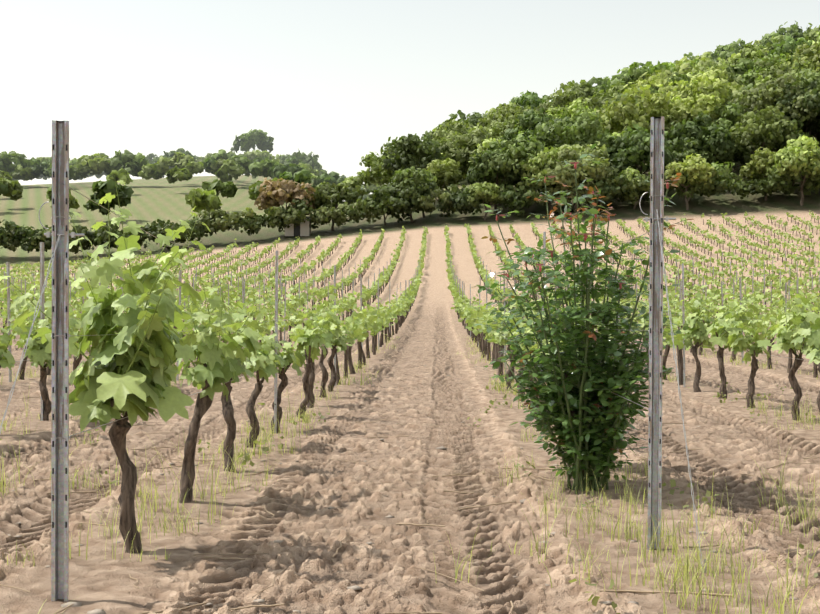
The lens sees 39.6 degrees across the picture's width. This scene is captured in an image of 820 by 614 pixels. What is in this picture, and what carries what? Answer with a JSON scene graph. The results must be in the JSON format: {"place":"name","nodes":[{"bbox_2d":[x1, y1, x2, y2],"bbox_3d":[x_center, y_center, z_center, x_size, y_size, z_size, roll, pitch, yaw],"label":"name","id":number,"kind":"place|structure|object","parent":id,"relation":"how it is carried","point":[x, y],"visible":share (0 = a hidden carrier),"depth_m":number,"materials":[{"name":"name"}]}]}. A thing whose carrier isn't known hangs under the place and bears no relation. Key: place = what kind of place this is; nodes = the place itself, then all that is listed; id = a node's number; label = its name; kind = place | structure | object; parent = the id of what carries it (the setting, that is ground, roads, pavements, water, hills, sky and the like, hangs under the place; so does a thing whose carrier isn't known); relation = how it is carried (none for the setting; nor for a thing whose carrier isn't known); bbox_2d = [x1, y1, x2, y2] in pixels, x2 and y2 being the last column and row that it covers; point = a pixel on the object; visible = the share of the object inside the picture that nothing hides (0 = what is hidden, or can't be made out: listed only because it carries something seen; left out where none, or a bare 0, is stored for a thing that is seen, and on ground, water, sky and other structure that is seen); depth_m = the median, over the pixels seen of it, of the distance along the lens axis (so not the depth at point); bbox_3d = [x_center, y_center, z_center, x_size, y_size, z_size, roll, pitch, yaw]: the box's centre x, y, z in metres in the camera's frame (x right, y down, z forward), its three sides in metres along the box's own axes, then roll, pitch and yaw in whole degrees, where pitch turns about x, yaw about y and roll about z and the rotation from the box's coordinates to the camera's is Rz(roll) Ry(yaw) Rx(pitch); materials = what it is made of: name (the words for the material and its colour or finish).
{"place":"outdoors","nodes":[
{"label":"outdoors","id":0,"kind":"place"},
{"bbox_2d":[0,183,818,438],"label":"trellis wires","id":1,"kind":"object","parent":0,"point":[369,311],"visible":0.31,"depth_m":10.67,"materials":[{"name":"grey metal"}]},
{"bbox_2d":[0,138,819,613],"bbox_3d":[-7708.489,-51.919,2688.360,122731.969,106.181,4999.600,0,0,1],"label":"terrain","id":2,"kind":"structure","parent":0,"point":[436,374],"depth_m":7.53,"materials":[{"name":"soil"}]},
{"bbox_2d":[0,262,28,271],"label":"vine row","id":3,"kind":"object","parent":2,"relation":"on","point":[13,265],"visible":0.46,"depth_m":127.55,"materials":[{"name":"green plant"}]},
{"bbox_2d":[1,261,49,275],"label":"vine row","id":4,"kind":"object","parent":2,"relation":"on","point":[30,266],"visible":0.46,"depth_m":124.25,"materials":[{"name":"green plant"}]},
{"bbox_2d":[0,260,51,278],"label":"vine row","id":5,"kind":"object","parent":2,"relation":"on","point":[14,270],"visible":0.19,"depth_m":116.20,"materials":[{"name":"green plant"}]},
{"bbox_2d":[0,120,83,601],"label":"end post","id":6,"kind":"object","parent":2,"relation":"on","point":[60,234],"visible":0.98,"depth_m":4.23,"materials":[{"name":"metal"}]},
{"bbox_2d":[0,256,87,278],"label":"vine row","id":7,"kind":"object","parent":2,"relation":"on","point":[70,264],"visible":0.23,"depth_m":113.73,"materials":[{"name":"green plant"}]},
{"bbox_2d":[0,256,110,282],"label":"vine row","id":8,"kind":"object","parent":2,"relation":"on","point":[76,265],"visible":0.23,"depth_m":108.83,"materials":[{"name":"green plant"}]},
{"bbox_2d":[1,258,125,283],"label":"vine row","id":9,"kind":"object","parent":2,"relation":"on","point":[27,278],"visible":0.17,"depth_m":98.41,"materials":[{"name":"green plant"}]},
{"bbox_2d":[0,249,151,290],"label":"vine row","id":10,"kind":"object","parent":2,"relation":"on","point":[124,261],"visible":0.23,"depth_m":118.28,"materials":[{"name":"green plant"}]},
{"bbox_2d":[0,251,170,291],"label":"vine row","id":11,"kind":"object","parent":2,"relation":"on","point":[122,267],"visible":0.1,"depth_m":110.23,"materials":[{"name":"green plant"}]},
{"bbox_2d":[0,247,194,300],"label":"vine row","id":12,"kind":"object","parent":2,"relation":"on","point":[189,250],"visible":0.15,"depth_m":97.81,"materials":[{"name":"green plant"}]},
{"bbox_2d":[3,245,212,296],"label":"vine row","id":13,"kind":"object","parent":2,"relation":"on","point":[195,256],"visible":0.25,"depth_m":113.07,"materials":[{"name":"green plant"}]},
{"bbox_2d":[0,239,238,308],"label":"vine row","id":14,"kind":"object","parent":2,"relation":"on","point":[227,251],"visible":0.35,"depth_m":107.46,"materials":[{"name":"green plant"}]},
{"bbox_2d":[0,242,258,315],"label":"vine row","id":15,"kind":"object","parent":2,"relation":"on","point":[247,248],"visible":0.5,"depth_m":100.98,"materials":[{"name":"green plant"}]},
{"bbox_2d":[0,238,279,305],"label":"vine row","id":16,"kind":"object","parent":2,"relation":"on","point":[234,267],"visible":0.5,"depth_m":97.01,"materials":[{"name":"green plant"}]},
{"bbox_2d":[0,236,299,326],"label":"vine row","id":17,"kind":"object","parent":2,"relation":"on","point":[250,270],"visible":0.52,"depth_m":90.56,"materials":[{"name":"green plant"}]},
{"bbox_2d":[0,235,320,328],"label":"vine row","id":18,"kind":"object","parent":2,"relation":"on","point":[288,263],"visible":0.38,"depth_m":85.11,"materials":[{"name":"green plant"}]},
{"bbox_2d":[0,234,342,325],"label":"vine row","id":19,"kind":"object","parent":2,"relation":"on","point":[252,290],"visible":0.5,"depth_m":75.84,"materials":[{"name":"green plant"}]},
{"bbox_2d":[0,229,362,333],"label":"vine row","id":20,"kind":"object","parent":2,"relation":"on","point":[342,260],"visible":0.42,"depth_m":63.88,"materials":[{"name":"green plant"}]},
{"bbox_2d":[0,229,384,379],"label":"vine row","id":21,"kind":"object","parent":2,"relation":"on","point":[302,298],"visible":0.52,"depth_m":48.97,"materials":[{"name":"green plant"}]},
{"bbox_2d":[0,180,428,553],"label":"vine row","id":22,"kind":"object","parent":2,"relation":"on","point":[147,348],"visible":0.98,"depth_m":5.17,"materials":[{"name":"green plant"}]},
{"bbox_2d":[285,216,310,236],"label":"stone shed","id":23,"kind":"structure","parent":2,"relation":"on","point":[303,229],"depth_m":138.76,"materials":[{"name":"grey stone"}]},
{"bbox_2d":[0,225,647,428],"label":"vine row","id":24,"kind":"object","parent":2,"relation":"on","point":[36,353],"depth_m":18.44,"materials":[{"name":"green plant"}]},
{"bbox_2d":[0,21,819,253],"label":"forest trees","id":25,"kind":"object","parent":2,"relation":"on","point":[722,104],"visible":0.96,"depth_m":149.38,"materials":[{"name":"green plant"}]},
{"bbox_2d":[0,333,819,613],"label":"weedy grass","id":26,"kind":"structure","parent":2,"relation":"on","point":[247,457],"depth_m":5.62,"materials":[{"name":"green plant"}]},
{"bbox_2d":[0,364,819,613],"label":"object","id":27,"kind":"object","parent":2,"relation":"on","point":[101,611],"visible":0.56,"depth_m":5.49,"materials":[{"name":"brown soil"}]},
{"bbox_2d":[4,232,819,432],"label":"trellis posts","id":28,"kind":"object","parent":2,"relation":"on","point":[42,281],"visible":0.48,"depth_m":27.21,"materials":[{"name":"grey metal"}]},
{"bbox_2d":[472,143,693,493],"bbox_3d":[1.015,0.108,6.918,1.261,2.064,1.462,0,0,1],"label":"rose bush","id":29,"kind":"object","parent":2,"relation":"on","point":[589,433],"visible":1,"depth_m":6.71,"materials":[{"name":"green plant"}]},
{"bbox_2d":[464,223,819,420],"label":"vine row","id":30,"kind":"object","parent":2,"relation":"on","point":[726,328],"visible":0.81,"depth_m":12.47,"materials":[{"name":"green plant"}]},
{"bbox_2d":[487,224,817,377],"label":"vine row","id":31,"kind":"object","parent":2,"relation":"on","point":[760,316],"visible":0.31,"depth_m":26.19,"materials":[{"name":"green plant"}]},
{"bbox_2d":[509,224,816,347],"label":"vine row","id":32,"kind":"object","parent":2,"relation":"on","point":[519,241],"visible":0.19,"depth_m":43.29,"materials":[{"name":"green plant"}]},
{"bbox_2d":[639,117,705,572],"bbox_3d":[1.195,0.298,4.955,0.149,2.320,0.544,0,0,-18],"label":"end post","id":33,"kind":"object","parent":2,"relation":"on","point":[656,271],"visible":0.98,"depth_m":5.17,"materials":[{"name":"metal"}]},
{"bbox_2d":[530,223,819,332],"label":"vine row","id":34,"kind":"object","parent":2,"relation":"on","point":[549,247],"visible":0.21,"depth_m":47.59,"materials":[{"name":"green plant"}]},
{"bbox_2d":[551,222,819,320],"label":"vine row","id":35,"kind":"object","parent":2,"relation":"on","point":[672,288],"visible":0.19,"depth_m":58.17,"materials":[{"name":"green plant"}]},
{"bbox_2d":[573,218,819,313],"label":"vine row","id":36,"kind":"object","parent":2,"relation":"on","point":[716,291],"visible":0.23,"depth_m":63.92,"materials":[{"name":"green plant"}]},
{"bbox_2d":[595,220,819,312],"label":"vine row","id":37,"kind":"object","parent":2,"relation":"on","point":[643,256],"visible":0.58,"depth_m":76.42,"materials":[{"name":"green plant"}]},
{"bbox_2d":[615,219,819,299],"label":"vine row","id":38,"kind":"object","parent":2,"relation":"on","point":[674,256],"visible":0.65,"depth_m":84.05,"materials":[{"name":"green plant"}]},
{"bbox_2d":[637,218,819,295],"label":"vine row","id":39,"kind":"object","parent":2,"relation":"on","point":[724,265],"visible":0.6,"depth_m":87.73,"materials":[{"name":"green plant"}]},
{"bbox_2d":[664,220,818,288],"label":"vine row","id":40,"kind":"object","parent":2,"relation":"on","point":[707,246],"visible":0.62,"depth_m":96.71,"materials":[{"name":"green plant"}]},
{"bbox_2d":[680,214,818,276],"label":"vine row","id":41,"kind":"object","parent":2,"relation":"on","point":[734,246],"visible":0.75,"depth_m":101.60,"materials":[{"name":"green plant"}]},
{"bbox_2d":[701,213,819,270],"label":"vine row","id":42,"kind":"object","parent":2,"relation":"on","point":[758,246],"visible":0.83,"depth_m":105.13,"materials":[{"name":"green plant"}]},
{"bbox_2d":[721,213,819,264],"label":"vine row","id":43,"kind":"object","parent":2,"relation":"on","point":[778,243],"visible":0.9,"depth_m":110.48,"materials":[{"name":"green plant"}]},
{"bbox_2d":[743,212,819,251],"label":"vine row","id":44,"kind":"object","parent":2,"relation":"on","point":[770,228],"visible":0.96,"depth_m":115.65,"materials":[{"name":"green plant"}]},
{"bbox_2d":[766,213,819,242],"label":"vine row","id":45,"kind":"object","parent":2,"relation":"on","point":[785,224],"visible":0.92,"depth_m":118.45,"materials":[{"name":"green plant"}]},
{"bbox_2d":[784,212,819,234],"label":"vine row","id":46,"kind":"object","parent":2,"relation":"on","point":[803,222],"visible":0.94,"depth_m":122.48,"materials":[{"name":"green plant"}]},
{"bbox_2d":[809,210,819,222],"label":"vine row","id":47,"kind":"object","parent":2,"relation":"on","point":[814,216],"visible":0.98,"depth_m":126.06,"materials":[{"name":"green plant"}]},
{"bbox_2d":[0,0,819,200],"label":"sky","id":48,"kind":"structure","parent":0,"point":[333,80],"materials":[{"name":"white"}]}
]}

